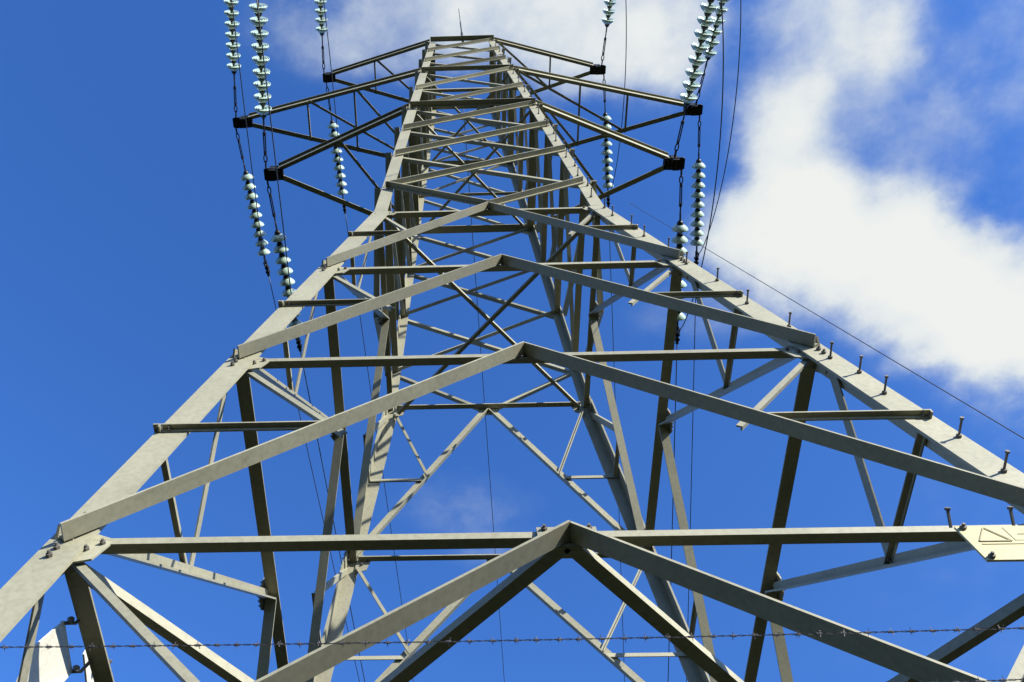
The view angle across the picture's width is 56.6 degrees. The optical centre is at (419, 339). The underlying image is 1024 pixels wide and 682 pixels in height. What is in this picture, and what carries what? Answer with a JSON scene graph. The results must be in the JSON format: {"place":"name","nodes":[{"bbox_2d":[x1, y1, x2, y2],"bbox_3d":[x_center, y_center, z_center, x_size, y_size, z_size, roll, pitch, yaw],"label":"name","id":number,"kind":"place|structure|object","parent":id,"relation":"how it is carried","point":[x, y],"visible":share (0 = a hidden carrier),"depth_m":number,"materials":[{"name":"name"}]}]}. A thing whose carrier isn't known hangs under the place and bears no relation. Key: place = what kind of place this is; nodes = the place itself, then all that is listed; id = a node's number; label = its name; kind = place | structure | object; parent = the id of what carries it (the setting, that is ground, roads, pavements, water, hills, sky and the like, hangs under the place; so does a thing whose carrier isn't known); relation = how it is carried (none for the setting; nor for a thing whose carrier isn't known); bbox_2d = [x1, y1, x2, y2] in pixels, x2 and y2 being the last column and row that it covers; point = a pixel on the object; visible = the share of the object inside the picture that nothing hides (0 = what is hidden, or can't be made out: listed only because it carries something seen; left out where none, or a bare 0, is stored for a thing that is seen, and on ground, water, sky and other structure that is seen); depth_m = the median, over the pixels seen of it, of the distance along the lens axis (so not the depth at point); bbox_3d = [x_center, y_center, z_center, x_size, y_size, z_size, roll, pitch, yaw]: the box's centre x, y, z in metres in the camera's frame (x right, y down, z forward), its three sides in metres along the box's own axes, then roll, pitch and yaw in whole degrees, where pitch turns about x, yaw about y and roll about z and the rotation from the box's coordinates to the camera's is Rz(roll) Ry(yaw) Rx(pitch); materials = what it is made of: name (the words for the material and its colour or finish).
{"place":"outdoors","nodes":[
{"label":"outdoors","id":0,"kind":"place"},
{"bbox_2d":[0,0,1023,681],"label":"sky","id":1,"kind":"structure","parent":0,"point":[873,180],"materials":[{"name":"blue"}]},
{"bbox_3d":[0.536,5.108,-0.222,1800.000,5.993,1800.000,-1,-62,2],"label":"ground","id":2,"kind":"structure","parent":0,"visible":0},
{"bbox_2d":[0,9,1023,681],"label":"lattice tower","id":3,"kind":"structure","parent":2,"relation":"on","point":[72,545],"depth_m":5.75,"materials":[{"name":"metal"}]},
{"bbox_2d":[16,616,90,681],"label":"tower plate","id":4,"kind":"object","parent":3,"relation":"attached to","point":[53,664],"visible":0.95,"depth_m":3.68,"materials":[{"name":"metal"}]},
{"bbox_2d":[82,650,112,681],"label":"tower plate","id":5,"kind":"object","parent":3,"relation":"attached to","point":[88,674],"visible":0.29,"depth_m":3.96,"materials":[{"name":"metal"}]},
{"bbox_2d":[223,0,240,117],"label":"insulator string","id":6,"kind":"object","parent":3,"relation":"attached to","point":[233,65],"visible":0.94,"depth_m":15.95,"materials":[{"name":"white glass"}]},
{"bbox_2d":[235,128,269,275],"bbox_3d":[-3.070,-2.490,17.324,0.252,0.297,2.845,-7,-68,5],"label":"insulator string","id":7,"kind":"object","parent":3,"relation":"attached to","point":[246,176],"visible":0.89,"depth_m":17.34,"materials":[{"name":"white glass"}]},
{"bbox_2d":[231,0,264,262],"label":"jumper cable","id":8,"kind":"object","parent":7,"relation":"hanging from","point":[246,128],"visible":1,"depth_m":15.83,"materials":[{"name":"metal"}]},
{"bbox_2d":[268,276,359,681],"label":"conductor","id":9,"kind":"object","parent":7,"relation":"attached to","point":[313,477],"visible":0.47,"depth_m":19.62,"materials":[{"name":"metal"}]},
{"bbox_2d":[249,0,271,169],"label":"insulator string","id":10,"kind":"object","parent":3,"relation":"attached to","point":[262,108],"visible":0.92,"depth_m":13.19,"materials":[{"name":"white glass"}]},
{"bbox_2d":[266,180,301,351],"bbox_3d":[-2.108,-1.104,14.674,0.252,0.297,2.844,-6,-68,4],"label":"insulator string","id":11,"kind":"object","parent":3,"relation":"attached to","point":[278,238],"visible":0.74,"depth_m":14.61,"materials":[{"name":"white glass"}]},
{"bbox_2d":[256,0,294,325],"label":"jumper cable","id":12,"kind":"object","parent":11,"relation":"hanging from","point":[274,148],"visible":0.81,"depth_m":12.96,"materials":[{"name":"metal"}]},
{"bbox_2d":[300,352,364,681],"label":"conductor","id":13,"kind":"object","parent":11,"relation":"attached to","point":[327,492],"visible":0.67,"depth_m":16.15,"materials":[{"name":"metal"}]},
{"bbox_2d":[314,0,327,74],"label":"insulator string","id":14,"kind":"object","parent":3,"relation":"attached to","point":[321,21],"visible":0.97,"depth_m":18.98,"materials":[{"name":"white glass"}]},
{"bbox_2d":[326,81,347,213],"bbox_3d":[-1.793,-4.069,20.196,0.252,0.297,2.844,-5,-68,4],"label":"insulator string","id":15,"kind":"object","parent":3,"relation":"attached to","point":[333,133],"visible":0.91,"depth_m":20.25,"materials":[{"name":"white glass"}]},
{"bbox_2d":[323,0,342,197],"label":"jumper cable","id":16,"kind":"object","parent":15,"relation":"hanging from","point":[334,98],"visible":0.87,"depth_m":18.77,"materials":[{"name":"metal"}]},
{"bbox_2d":[345,214,406,637],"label":"conductor","id":17,"kind":"object","parent":15,"relation":"attached to","point":[376,431],"visible":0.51,"depth_m":22.81,"materials":[{"name":"metal"}]},
{"bbox_2d":[463,109,504,681],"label":"earth wire","id":18,"kind":"object","parent":3,"relation":"attached to","point":[485,415],"visible":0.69,"depth_m":22.88,"materials":[{"name":"metal"}]},
{"bbox_2d":[0,625,1023,681],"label":"barbed wire","id":19,"kind":"object","parent":3,"relation":"attached to","point":[558,639],"visible":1,"depth_m":2.58,"materials":[{"name":"metal"}]},
{"bbox_2d":[600,73,613,206],"bbox_3d":[3.965,-4.190,20.029,0.252,0.297,2.844,-5,-68,4],"label":"insulator string","id":20,"kind":"object","parent":3,"relation":"attached to","point":[606,168],"visible":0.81,"depth_m":20.11,"materials":[{"name":"white glass"}]},
{"bbox_2d":[608,207,624,681],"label":"conductor","id":21,"kind":"object","parent":20,"relation":"attached to","point":[615,401],"visible":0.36,"depth_m":22.21,"materials":[{"name":"metal"}]},
{"bbox_2d":[611,0,626,188],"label":"jumper cable","id":22,"kind":"object","parent":20,"relation":"hanging from","point":[624,87],"visible":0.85,"depth_m":18.65,"materials":[{"name":"metal"}]},
{"bbox_2d":[601,0,616,66],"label":"insulator string","id":23,"kind":"object","parent":3,"relation":"attached to","point":[608,11],"visible":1,"depth_m":18.85,"materials":[{"name":"white glass"}]},
{"bbox_2d":[671,169,687,343],"bbox_3d":[3.994,-1.228,14.498,0.252,0.297,2.844,-4,-68,3],"label":"insulator string","id":24,"kind":"object","parent":3,"relation":"attached to","point":[679,239],"visible":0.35,"depth_m":14.33,"materials":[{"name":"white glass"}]},
{"bbox_2d":[668,344,677,681],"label":"conductor","id":25,"kind":"object","parent":24,"relation":"attached to","point":[672,500],"visible":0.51,"depth_m":15.82,"materials":[{"name":"metal"}]},
{"bbox_2d":[680,0,723,328],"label":"jumper cable","id":26,"kind":"object","parent":24,"relation":"hanging from","point":[719,142],"visible":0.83,"depth_m":12.81,"materials":[{"name":"metal"}]},
{"bbox_2d":[674,0,718,157],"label":"insulator string","id":27,"kind":"object","parent":3,"relation":"attached to","point":[697,60],"visible":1,"depth_m":13.04,"materials":[{"name":"white glass"}]},
{"bbox_2d":[690,115,705,264],"bbox_3d":[5.047,-2.655,17.091,0.252,0.297,2.845,-4,-68,3],"label":"insulator string","id":28,"kind":"object","parent":3,"relation":"attached to","point":[697,203],"visible":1,"depth_m":17.11,"materials":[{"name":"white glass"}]},
{"bbox_2d":[686,298,695,681],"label":"conductor","id":29,"kind":"object","parent":28,"relation":"attached to","point":[691,458],"visible":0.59,"depth_m":19.15,"materials":[{"name":"metal"}]},
{"bbox_2d":[695,0,729,104],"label":"insulator string","id":30,"kind":"object","parent":3,"relation":"attached to","point":[712,42],"visible":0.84,"depth_m":15.81,"materials":[{"name":"white glass"}]},
{"bbox_2d":[699,0,740,253],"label":"jumper cable","id":31,"kind":"object","parent":30,"relation":"hanging from","point":[732,122],"visible":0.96,"depth_m":15.65,"materials":[{"name":"metal"}]},
{"bbox_2d":[630,203,1023,438],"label":"stay cable","id":32,"kind":"object","parent":3,"relation":"attached to","point":[854,337],"visible":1,"depth_m":6.10,"materials":[{"name":"metal"}]},
{"bbox_2d":[954,523,1023,561],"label":"danger sign","id":33,"kind":"object","parent":3,"relation":"attached to","point":[996,543],"visible":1,"depth_m":3.19,"materials":[{"name":"beige metal"}]}
]}

